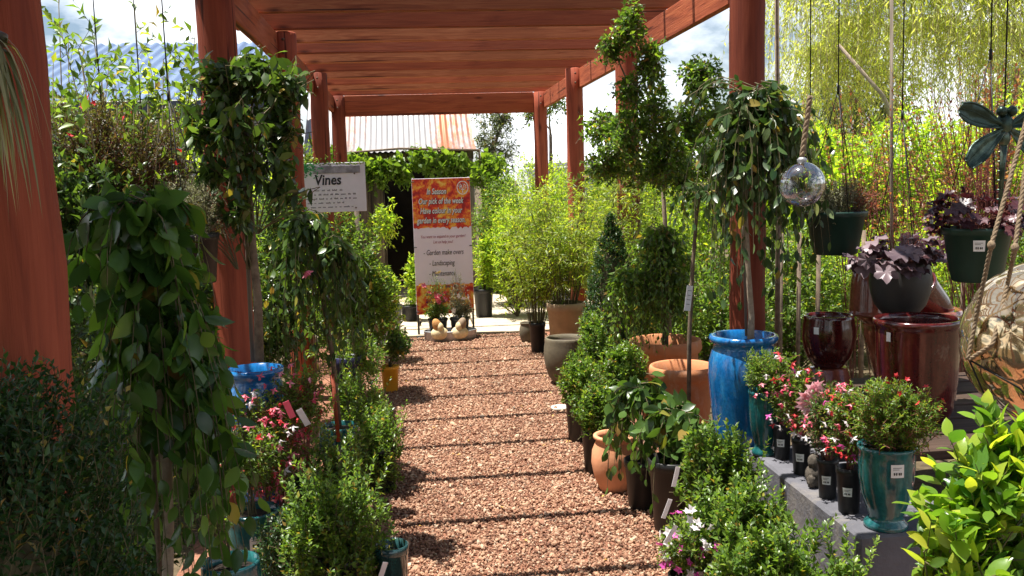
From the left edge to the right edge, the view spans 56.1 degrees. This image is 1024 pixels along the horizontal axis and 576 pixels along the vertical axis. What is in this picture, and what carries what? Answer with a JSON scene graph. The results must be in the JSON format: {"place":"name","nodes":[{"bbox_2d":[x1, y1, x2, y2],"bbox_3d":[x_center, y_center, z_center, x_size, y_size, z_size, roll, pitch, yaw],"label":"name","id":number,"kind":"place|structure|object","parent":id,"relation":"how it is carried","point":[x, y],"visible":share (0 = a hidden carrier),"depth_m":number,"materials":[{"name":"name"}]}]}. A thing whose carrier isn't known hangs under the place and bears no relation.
{"place":"outdoors","nodes":[
{"label":"outdoors","id":0,"kind":"place"},
{"bbox_2d":[176,331,710,575],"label":"gravel path","id":1,"kind":"structure","parent":0,"point":[198,551],"depth_m":4.64,"materials":[{"name":"gravel"}]},
{"bbox_2d":[0,346,165,575],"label":"box bush","id":2,"kind":"object","parent":1,"relation":"on","point":[35,459],"visible":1,"depth_m":1.56,"materials":[{"name":"green plant"}]},
{"bbox_2d":[83,468,197,575],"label":"leafy shrub","id":3,"kind":"object","parent":1,"relation":"on","point":[194,525],"visible":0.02,"depth_m":2.97,"materials":[{"name":"green plant"}]},
{"bbox_2d":[63,178,270,575],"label":"weeping tree","id":4,"kind":"object","parent":1,"relation":"on","point":[155,320],"visible":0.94,"depth_m":2.41,"materials":[{"name":"green plant"}]},
{"bbox_2d":[194,492,262,575],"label":"potted seedling","id":5,"kind":"object","parent":1,"relation":"on","point":[251,566],"visible":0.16,"depth_m":3.08,"materials":[{"name":"teal ceramic"}]},
{"bbox_2d":[171,45,319,503],"bbox_3d":[-1.082,0.067,3.997,0.681,2.133,0.408,0,7,15],"label":"potted standard tree","id":6,"kind":"object","parent":1,"relation":"on","point":[237,86],"visible":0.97,"depth_m":3.88,"materials":[{"name":"green plant"}]},
{"bbox_2d":[220,423,284,575],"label":"potted shrub","id":7,"kind":"object","parent":1,"relation":"on","point":[255,511],"visible":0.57,"depth_m":3.69,"materials":[{"name":"green plant"}]},
{"bbox_2d":[220,387,304,560],"bbox_3d":[-1.010,0.768,3.877,0.322,0.762,0.333,0,7,17],"label":"potted fuchsia","id":8,"kind":"object","parent":1,"relation":"on","point":[271,424],"visible":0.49,"depth_m":3.83,"materials":[{"name":"plant"}]},
{"bbox_2d":[252,172,313,390],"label":"leafy shrub","id":9,"kind":"object","parent":1,"relation":"on","point":[273,227],"visible":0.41,"depth_m":5.92,"materials":[{"name":"green plant"}]},
{"bbox_2d":[253,497,314,575],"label":"potted shrub","id":10,"kind":"object","parent":1,"relation":"on","point":[277,567],"visible":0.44,"depth_m":3.58,"materials":[{"name":"green plant"}]},
{"bbox_2d":[252,363,338,517],"bbox_3d":[-0.883,0.716,4.020,0.304,0.827,0.307,2,7,28],"label":"potted fuchsia","id":11,"kind":"object","parent":1,"relation":"on","point":[299,408],"visible":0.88,"depth_m":3.96,"materials":[{"name":"plant"}]},
{"bbox_2d":[263,209,378,471],"bbox_3d":[-1.014,0.296,5.086,0.628,1.430,0.535,-2,6,-6],"label":"weeping standard","id":12,"kind":"object","parent":1,"relation":"on","point":[306,228],"visible":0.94,"depth_m":4.98,"materials":[{"name":"green plant"}]},
{"bbox_2d":[269,439,397,575],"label":"potted shrub","id":13,"kind":"object","parent":1,"relation":"on","point":[333,511],"visible":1,"depth_m":3.40,"materials":[{"name":"green plant"}]},
{"bbox_2d":[304,161,366,373],"bbox_3d":[-1.455,-0.162,7.834,0.582,1.746,0.072,-2,6,-5],"label":"sign","id":14,"kind":"object","parent":1,"relation":"on","point":[342,186],"visible":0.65,"depth_m":7.75,"materials":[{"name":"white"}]},
{"bbox_2d":[304,413,383,540],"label":"potted shrub","id":15,"kind":"object","parent":1,"relation":"on","point":[331,451],"visible":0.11,"depth_m":4.07,"materials":[{"name":"green plant"}]},
{"bbox_2d":[304,213,404,381],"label":"leafy shrub","id":16,"kind":"object","parent":1,"relation":"on","point":[379,292],"visible":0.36,"depth_m":6.72,"materials":[{"name":"green plant"}]},
{"bbox_2d":[323,359,386,423],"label":"potted shrub","id":17,"kind":"object","parent":1,"relation":"on","point":[354,392],"visible":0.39,"depth_m":5.55,"materials":[{"name":"green plant"}]},
{"bbox_2d":[335,323,388,415],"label":"potted shrub","id":18,"kind":"object","parent":1,"relation":"on","point":[361,354],"visible":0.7,"depth_m":5.86,"materials":[{"name":"green plant"}]},
{"bbox_2d":[341,387,409,496],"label":"potted shrub","id":19,"kind":"object","parent":1,"relation":"on","point":[384,446],"visible":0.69,"depth_m":4.77,"materials":[{"name":"green plant"}]},
{"bbox_2d":[0,0,765,559],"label":"pergola","id":20,"kind":"object","parent":1,"relation":"on","point":[362,58],"visible":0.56,"depth_m":6.43,"materials":[{"name":"wood"}]},
{"bbox_2d":[0,31,60,217],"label":"strappy basket","id":21,"kind":"object","parent":20,"relation":"hanging from","point":[6,75],"visible":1,"depth_m":1.40,"materials":[{"name":"green plant"}]},
{"bbox_2d":[778,0,825,206],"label":"glass ball","id":22,"kind":"object","parent":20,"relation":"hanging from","point":[801,159],"visible":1,"depth_m":3.84,"materials":[{"name":"clear"}]},
{"bbox_3d":[-1.571,-1.462,3.813,0.529,0.024,2.812,-2,6,-6],"label":"rail","id":23,"kind":"object","parent":20,"relation":"attached to","visible":0},
{"bbox_2d":[50,0,166,212],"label":"hanging plant","id":24,"kind":"object","parent":23,"relation":"hanging from","point":[101,128],"visible":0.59,"depth_m":4.32,"materials":[{"name":"green plant"}]},
{"bbox_2d":[89,0,200,198],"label":"hanging plant","id":25,"kind":"object","parent":23,"relation":"hanging from","point":[166,160],"visible":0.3,"depth_m":4.65,"materials":[{"name":"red plant"}]},
{"bbox_2d":[161,0,235,283],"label":"hanging plant","id":26,"kind":"object","parent":23,"relation":"hanging from","point":[210,244],"visible":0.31,"depth_m":3.80,"materials":[{"name":"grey plant"}]},
{"bbox_2d":[373,538,408,575],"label":"plant pot","id":27,"kind":"object","parent":1,"relation":"on","point":[394,562],"visible":0.86,"depth_m":3.45,"materials":[{"name":"teal ceramic"}]},
{"bbox_2d":[374,318,413,392],"bbox_3d":[-0.880,0.493,7.121,0.322,0.571,0.367,-2,6,-6],"label":"potted citrus","id":28,"kind":"object","parent":1,"relation":"on","point":[399,345],"visible":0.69,"depth_m":7.10,"materials":[{"name":"plant"}]},
{"bbox_2d":[424,327,476,341],"bbox_3d":[-0.602,0.455,9.394,0.524,0.100,0.288,-2,6,-6],"label":"metal trough","id":29,"kind":"object","parent":1,"relation":"on","point":[472,331],"visible":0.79,"depth_m":9.30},
{"bbox_2d":[419,271,451,330],"bbox_3d":[-0.750,0.152,9.473,0.338,0.653,0.246,-2,6,-6],"label":"flower pot","id":30,"kind":"object","parent":29,"relation":"in","point":[437,311],"visible":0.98,"depth_m":9.43,"materials":[{"name":"black plastic"}]},
{"bbox_2d":[494,187,574,352],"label":"bamboo plant","id":31,"kind":"object","parent":1,"relation":"on","point":[537,333],"visible":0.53,"depth_m":8.48,"materials":[{"name":"green plant"}]},
{"bbox_2d":[508,182,615,334],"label":"bamboo plant","id":32,"kind":"object","parent":1,"relation":"on","point":[564,315],"visible":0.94,"depth_m":8.03,"materials":[{"name":"green plant"}]},
{"bbox_2d":[544,334,581,384],"bbox_3d":[0.411,0.547,7.241,0.340,0.360,0.340,-2,6,-6],"label":"tall stone pot","id":33,"kind":"object","parent":1,"relation":"on","point":[557,347],"visible":0.47,"depth_m":7.11,"materials":[{"name":"stone"}]},
{"bbox_2d":[553,309,616,442],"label":"potted shrub","id":34,"kind":"object","parent":1,"relation":"on","point":[574,374],"visible":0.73,"depth_m":5.63,"materials":[{"name":"green plant"}]},
{"bbox_2d":[543,170,651,314],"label":"bamboo plant","id":35,"kind":"object","parent":1,"relation":"on","point":[588,198],"visible":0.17,"depth_m":8.65,"materials":[{"name":"green plant"}]},
{"bbox_2d":[566,339,648,475],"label":"potted shrub","id":36,"kind":"object","parent":1,"relation":"on","point":[592,402],"visible":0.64,"depth_m":5.01,"materials":[{"name":"green plant"}]},
{"bbox_2d":[576,212,644,353],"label":"cone topiary","id":37,"kind":"object","parent":1,"relation":"on","point":[609,263],"visible":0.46,"depth_m":6.68,"materials":[{"name":"green plant"}]},
{"bbox_2d":[591,429,636,493],"bbox_3d":[0.511,0.864,4.755,0.236,0.285,0.236,-2,6,-6],"label":"belly pot","id":38,"kind":"object","parent":1,"relation":"on","point":[616,485],"visible":0.49,"depth_m":4.67,"materials":[{"name":"ceramic"}]},
{"bbox_2d":[570,144,680,344],"bbox_3d":[0.866,-0.230,7.119,0.896,1.904,0.862,-2,6,-6],"label":"bamboo plant","id":39,"kind":"object","parent":1,"relation":"on","point":[627,222],"visible":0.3,"depth_m":6.98,"materials":[{"name":"green plant"}]},
{"bbox_2d":[601,371,667,511],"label":"trailing plant","id":40,"kind":"object","parent":1,"relation":"on","point":[632,399],"visible":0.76,"depth_m":4.41,"materials":[{"name":"green plant"}]},
{"bbox_2d":[576,0,728,333],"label":"ficus tree","id":41,"kind":"object","parent":1,"relation":"on","point":[664,151],"visible":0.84,"depth_m":5.45,"materials":[{"name":"green plant"}]},
{"bbox_2d":[601,220,707,419],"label":"weeping bush","id":42,"kind":"object","parent":1,"relation":"on","point":[663,285],"visible":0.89,"depth_m":5.66,"materials":[{"name":"green plant"}]},
{"bbox_2d":[627,388,717,532],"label":"trailing plant","id":43,"kind":"object","parent":1,"relation":"on","point":[675,412],"visible":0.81,"depth_m":4.12,"materials":[{"name":"green plant"}]},
{"bbox_2d":[649,359,710,429],"bbox_3d":[0.933,0.676,5.253,0.360,0.520,0.360,-2,6,-6],"label":"terracotta bowl","id":44,"kind":"object","parent":1,"relation":"on","point":[674,371],"visible":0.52,"depth_m":5.11,"materials":[{"name":"ceramic"}]},
{"bbox_2d":[654,467,718,575],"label":"potted impatiens","id":45,"kind":"object","parent":1,"relation":"on","point":[683,556],"visible":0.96,"depth_m":3.31,"materials":[{"name":"plant"}]},
{"bbox_2d":[668,180,729,446],"bbox_3d":[0.909,0.223,4.800,0.401,1.524,0.316,-2,6,-6],"label":"tagged standard","id":46,"kind":"object","parent":1,"relation":"on","point":[701,191],"visible":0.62,"depth_m":4.74,"materials":[{"name":"green plant"}]},
{"bbox_2d":[669,413,770,523],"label":"potted box bush","id":47,"kind":"object","parent":1,"relation":"on","point":[723,456],"visible":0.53,"depth_m":3.80,"materials":[{"name":"green plant"}]},
{"bbox_2d":[680,459,802,575],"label":"potted box bush","id":48,"kind":"object","parent":1,"relation":"on","point":[743,509],"visible":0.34,"depth_m":3.38,"materials":[{"name":"green plant"}]},
{"bbox_2d":[703,512,790,575],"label":"potted box bush","id":49,"kind":"object","parent":1,"relation":"on","point":[729,560],"visible":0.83,"depth_m":3.01,"materials":[{"name":"green plant"}]},
{"bbox_2d":[667,74,835,474],"bbox_3d":[1.088,0.037,4.360,0.707,1.981,0.635,1,7,22],"label":"potted tree","id":50,"kind":"object","parent":1,"relation":"on","point":[758,139],"visible":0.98,"depth_m":4.21,"materials":[{"name":"green plant"}]},
{"bbox_2d":[727,499,839,575],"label":"potted box bush","id":51,"kind":"object","parent":1,"relation":"on","point":[786,558],"visible":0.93,"depth_m":2.98,"materials":[{"name":"green plant"}]},
{"bbox_2d":[746,445,933,573],"bbox_3d":[1.299,0.913,3.865,0.428,0.340,0.872,-2,6,-6],"label":"grey block","id":52,"kind":"object","parent":1,"relation":"on","point":[803,499],"depth_m":3.69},
{"bbox_2d":[743,347,787,456],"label":"urn plant","id":53,"kind":"object","parent":52,"relation":"on","point":[761,427],"visible":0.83,"depth_m":4.09,"materials":[{"name":"green plant"}]},
{"bbox_2d":[754,351,805,459],"bbox_3d":[1.143,0.495,4.044,0.232,0.460,0.210,-7,9,-42],"label":"potted fuchsia","id":54,"kind":"object","parent":52,"relation":"on","point":[782,439],"visible":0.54,"depth_m":4.03,"materials":[{"name":"plant"}]},
{"bbox_2d":[774,361,826,475],"bbox_3d":[1.164,0.517,3.809,0.268,0.467,0.292,-2,6,-6],"label":"potted fuchsia","id":55,"kind":"object","parent":52,"relation":"on","point":[801,447],"visible":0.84,"depth_m":3.81,"materials":[{"name":"plant"}]},
{"bbox_2d":[798,381,851,499],"bbox_3d":[1.166,0.555,3.538,0.213,0.451,0.222,2,8,32],"label":"potted fuchsia","id":56,"kind":"object","parent":52,"relation":"on","point":[827,478],"visible":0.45,"depth_m":3.53,"materials":[{"name":"plant"}]},
{"bbox_2d":[815,380,877,514],"bbox_3d":[1.185,0.562,3.385,0.223,0.473,0.206,0,7,17],"label":"potted fuchsia","id":57,"kind":"object","parent":52,"relation":"on","point":[848,489],"visible":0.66,"depth_m":3.37,"materials":[{"name":"plant"}]},
{"bbox_2d":[807,518,880,575],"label":"potted box bush","id":58,"kind":"object","parent":1,"relation":"on","point":[843,568],"visible":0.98,"depth_m":2.94,"materials":[{"name":"green plant"}]},
{"bbox_2d":[832,510,920,575],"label":"grey block","id":59,"kind":"object","parent":1,"relation":"on","point":[892,557],"depth_m":3.20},
{"bbox_2d":[840,372,944,533],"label":"urn plant","id":60,"kind":"object","parent":59,"relation":"on","point":[898,422],"visible":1,"depth_m":3.18,"materials":[{"name":"teal ceramic"}]},
{"bbox_2d":[892,389,1023,575],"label":"yellow green ficus","id":61,"kind":"object","parent":1,"relation":"on","point":[971,521],"visible":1,"depth_m":2.23,"materials":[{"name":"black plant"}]},
{"bbox_2d":[317,283,727,340],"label":"paving","id":62,"kind":"structure","parent":0,"point":[498,322],"depth_m":10.50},
{"bbox_2d":[366,197,404,262],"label":"lime shrub","id":63,"kind":"object","parent":62,"relation":"on","point":[390,220],"visible":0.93,"depth_m":11.35,"materials":[{"name":"green plant"}]},
{"bbox_2d":[303,93,477,287],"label":"old shed","id":64,"kind":"structure","parent":62,"relation":"on","point":[453,131],"depth_m":13.65,"materials":[{"name":"metal"}]},
{"bbox_2d":[330,143,515,293],"bbox_3d":[-1.208,-0.818,12.896,2.566,2.289,0.563,-2,6,-1],"label":"climbing vine","id":65,"kind":"object","parent":64,"relation":"attached to","point":[379,170],"visible":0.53,"depth_m":12.79,"materials":[{"name":"green plant"}]},
{"bbox_2d":[400,251,416,321],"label":"lime shrub","id":66,"kind":"object","parent":62,"relation":"on","point":[409,309],"visible":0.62,"depth_m":10.56,"materials":[{"name":"green plant"}]},
{"bbox_2d":[411,176,476,337],"bbox_3d":[-0.686,-0.310,9.621,0.603,1.593,0.300,-2,6,-6],"label":"banner sign","id":67,"kind":"object","parent":62,"relation":"on","point":[442,230],"visible":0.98,"depth_m":9.58,"materials":[{"name":"fabric"}]},
{"bbox_2d":[472,231,504,317],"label":"lime pot plant","id":68,"kind":"object","parent":62,"relation":"on","point":[483,296],"visible":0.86,"depth_m":10.72,"materials":[{"name":"green plant"}]},
{"bbox_2d":[471,169,532,304],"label":"screening shrub","id":69,"kind":"object","parent":62,"relation":"on","point":[488,223],"visible":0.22,"depth_m":11.51,"materials":[{"name":"green plant"}]},
{"bbox_2d":[473,182,556,315],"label":"screening shrub","id":70,"kind":"object","parent":62,"relation":"on","point":[517,305],"visible":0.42,"depth_m":10.61,"materials":[{"name":"green plant"}]},
{"bbox_2d":[492,151,567,230],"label":"screening shrub","id":71,"kind":"object","parent":62,"relation":"on","point":[530,181],"visible":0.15,"depth_m":12.34,"materials":[{"name":"green plant"}]},
{"bbox_2d":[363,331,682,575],"bbox_3d":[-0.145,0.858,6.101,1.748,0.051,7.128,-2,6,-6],"label":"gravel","id":72,"kind":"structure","parent":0,"point":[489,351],"depth_m":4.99,"materials":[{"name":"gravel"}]},
{"bbox_2d":[41,0,1023,179],"label":"sky","id":73,"kind":"structure","parent":0,"point":[117,16],"materials":[{"name":"white"}]},
{"bbox_2d":[90,168,1017,575],"bbox_3d":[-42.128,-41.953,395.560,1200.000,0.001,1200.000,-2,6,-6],"label":"ground","id":74,"kind":"structure","parent":0,"point":[922,468],"depth_m":5.07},
{"bbox_2d":[42,0,138,379],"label":"young tree","id":75,"kind":"object","parent":74,"relation":"on","point":[65,26],"visible":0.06,"depth_m":5.06,"materials":[{"name":"green plant"}]},
{"bbox_2d":[52,134,153,402],"bbox_3d":[-1.841,0.201,4.304,0.800,1.807,0.680,-1,7,10],"label":"leafy shrub","id":76,"kind":"object","parent":74,"relation":"on","point":[69,187],"visible":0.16,"depth_m":4.13,"materials":[{"name":"green plant"}]},
{"bbox_2d":[49,37,184,441],"bbox_3d":[-1.819,-0.011,4.501,0.590,2.221,0.862,-6,8,-31],"label":"young tree","id":77,"kind":"object","parent":74,"relation":"on","point":[85,105],"visible":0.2,"depth_m":4.35,"materials":[{"name":"green plant"}]},
{"bbox_2d":[42,0,203,190],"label":"young tree","id":78,"kind":"object","parent":74,"relation":"on","point":[187,60],"visible":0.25,"depth_m":4.87,"materials":[{"name":"green plant"}]},
{"bbox_2d":[69,286,190,493],"bbox_3d":[-1.423,0.589,3.167,0.569,1.266,0.585,5,9,44],"label":"leafy shrub","id":79,"kind":"object","parent":74,"relation":"on","point":[76,330],"visible":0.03,"depth_m":3.08,"materials":[{"name":"green plant"}]},
{"bbox_2d":[46,41,276,316],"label":"metal building","id":80,"kind":"structure","parent":74,"relation":"on","point":[156,62],"depth_m":11.80,"materials":[{"name":"blue metal"}]},
{"bbox_2d":[470,113,521,230],"bbox_3d":[-0.351,-2.141,18.957,1.173,3.170,1.154,-2,6,-6],"label":"olive tree","id":81,"kind":"object","parent":74,"relation":"on","point":[500,120],"visible":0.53,"depth_m":18.78,"materials":[{"name":"green plant"}]},
{"bbox_2d":[640,169,769,335],"bbox_3d":[1.804,-0.313,8.886,1.361,1.711,1.067,-2,6,-6],"label":"screening shrub","id":82,"kind":"object","parent":74,"relation":"on","point":[702,244],"visible":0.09,"depth_m":8.73,"materials":[{"name":"green plant"}]},
{"bbox_2d":[648,241,783,361],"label":"screening shrub","id":83,"kind":"object","parent":74,"relation":"on","point":[717,320],"visible":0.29,"depth_m":6.51,"materials":[{"name":"green plant"}]},
{"bbox_2d":[774,0,780,361],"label":"timber stake","id":84,"kind":"object","parent":74,"relation":"on","point":[777,281],"visible":0.48,"depth_m":5.17,"materials":[{"name":"brown wood"}]},
{"bbox_3d":[1.857,-1.642,3.558,1.250,0.042,3.000,-2,6,-6],"label":"rail","id":85,"kind":"object","parent":84,"relation":"attached to","visible":0},
{"bbox_2d":[793,0,886,255],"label":"hanging basket","id":86,"kind":"object","parent":85,"relation":"hanging from","point":[845,229],"visible":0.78,"depth_m":4.40,"materials":[{"name":"green plastic"}]},
{"bbox_2d":[842,0,977,313],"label":"hanging pot","id":87,"kind":"object","parent":85,"relation":"hanging from","point":[900,278],"visible":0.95,"depth_m":4.10,"materials":[{"name":"plastic"}]},
{"bbox_2d":[922,0,1023,282],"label":"hanging basket","id":88,"kind":"object","parent":85,"relation":"hanging from","point":[967,239],"visible":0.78,"depth_m":3.64,"materials":[{"name":"green plastic"}]},
{"bbox_2d":[765,211,859,375],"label":"screening shrub","id":89,"kind":"object","parent":74,"relation":"on","point":[808,283],"visible":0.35,"depth_m":6.93,"materials":[{"name":"green plant"}]},
{"bbox_2d":[766,120,905,291],"bbox_3d":[3.413,-0.852,10.895,1.918,2.167,1.835,-2,6,-6],"label":"screening shrub","id":90,"kind":"object","parent":74,"relation":"on","point":[833,140],"visible":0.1,"depth_m":10.64,"materials":[{"name":"green plant"}]},
{"bbox_2d":[801,89,886,377],"bbox_3d":[2.410,-0.373,6.878,0.800,2.112,0.501,-2,6,-6],"label":"red twigged shrub","id":91,"kind":"object","parent":74,"relation":"on","point":[851,371],"visible":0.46,"depth_m":6.91,"materials":[{"name":"orange plant"}]},
{"bbox_2d":[789,26,932,159],"bbox_3d":[10.035,-4.899,27.942,4.101,6.008,3.280,0,7,15],"label":"tree","id":92,"kind":"object","parent":74,"relation":"on","point":[857,118],"visible":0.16,"depth_m":27.54,"materials":[{"name":"green plant"}]},
{"bbox_2d":[721,0,1023,213],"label":"willow tree","id":93,"kind":"object","parent":74,"relation":"on","point":[859,32],"visible":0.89,"depth_m":11.60,"materials":[{"name":"green plant"}]},
{"bbox_2d":[780,230,965,377],"bbox_3d":[2.381,0.192,6.345,1.298,1.150,0.030,-2,6,-6],"label":"stake fence","id":94,"kind":"object","parent":74,"relation":"on","point":[798,317],"visible":0.2,"depth_m":6.28,"materials":[{"name":"brown wood"}]},
{"bbox_2d":[773,372,1016,461],"bbox_3d":[1.959,0.765,4.277,1.350,0.499,1.265,-2,6,-6],"label":"pot bench","id":95,"kind":"object","parent":74,"relation":"on","point":[964,400],"visible":0.02,"depth_m":4.00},
{"bbox_2d":[807,365,856,399],"bbox_3d":[1.484,0.435,4.506,0.260,0.134,0.260,-2,6,-6],"label":"upturned pot","id":96,"kind":"object","parent":95,"relation":"on","point":[842,374],"visible":0.27,"depth_m":4.42,"materials":[{"name":"brown ceramic"}]},
{"bbox_2d":[801,311,855,368],"bbox_3d":[1.478,0.246,4.484,0.244,0.245,0.244,-2,6,-6],"label":"red pot","id":97,"kind":"object","parent":96,"relation":"on","point":[828,339],"visible":1,"depth_m":4.39,"materials":[{"name":"ceramic"}]},
{"bbox_2d":[856,306,962,377],"bbox_3d":[1.922,0.283,4.657,0.480,0.375,0.480,-2,6,-6],"label":"brown bowl","id":98,"kind":"object","parent":95,"relation":"on","point":[868,329],"visible":0.2,"depth_m":4.61,"materials":[{"name":"ceramic"}]},
{"bbox_2d":[847,272,881,316],"bbox_3d":[1.719,0.006,4.585,0.220,0.240,0.220,-2,6,-6],"label":"leaning pot","id":99,"kind":"object","parent":98,"relation":"on","point":[861,303],"visible":0.36,"depth_m":4.52,"materials":[{"name":"brown ceramic"}]},
{"bbox_2d":[873,312,960,427],"bbox_3d":[1.669,0.339,3.958,0.346,0.437,0.346,-2,6,-6],"label":"red pot","id":100,"kind":"object","parent":95,"relation":"on","point":[920,349],"visible":0.61,"depth_m":3.82,"materials":[{"name":"ceramic"}]},
{"bbox_2d":[832,98,967,248],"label":"red twigged shrub","id":101,"kind":"object","parent":74,"relation":"on","point":[895,197],"visible":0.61,"depth_m":6.45,"materials":[{"name":"orange plant"}]},
{"bbox_2d":[828,99,978,273],"bbox_3d":[4.370,-0.906,10.524,2.073,2.287,1.836,-2,6,-6],"label":"screening shrub","id":102,"kind":"object","parent":74,"relation":"on","point":[927,130],"visible":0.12,"depth_m":10.18,"materials":[{"name":"green plant"}]},
{"bbox_2d":[847,54,1023,372],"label":"red twigged shrub","id":103,"kind":"object","parent":74,"relation":"on","point":[990,169],"visible":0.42,"depth_m":5.85,"materials":[{"name":"orange plant"}]},
{"bbox_2d":[898,78,1023,287],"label":"screening shrub","id":104,"kind":"object","parent":74,"relation":"on","point":[1020,101],"visible":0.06,"depth_m":9.61,"materials":[{"name":"green plant"}]},
{"bbox_2d":[508,95,697,238],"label":"white building","id":105,"kind":"structure","parent":0,"point":[524,137],"depth_m":23.76,"materials":[{"name":"paint"}]},
{"bbox_3d":[1.589,-1.541,2.782,0.550,0.024,0.324,-2,6,-6],"label":"cross bar","id":106,"kind":"object","parent":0,"visible":0},
{"bbox_2d":[958,0,1023,209],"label":"dragonfly ornament","id":107,"kind":"object","parent":106,"relation":"hanging from","point":[1004,123],"visible":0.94,"depth_m":3.02,"materials":[{"name":"paint"}]},
{"bbox_2d":[959,122,1023,417],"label":"hammered orb","id":108,"kind":"object","parent":106,"relation":"hanging from","point":[991,338],"visible":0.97,"depth_m":2.72,"materials":[{"name":"gold metal"}]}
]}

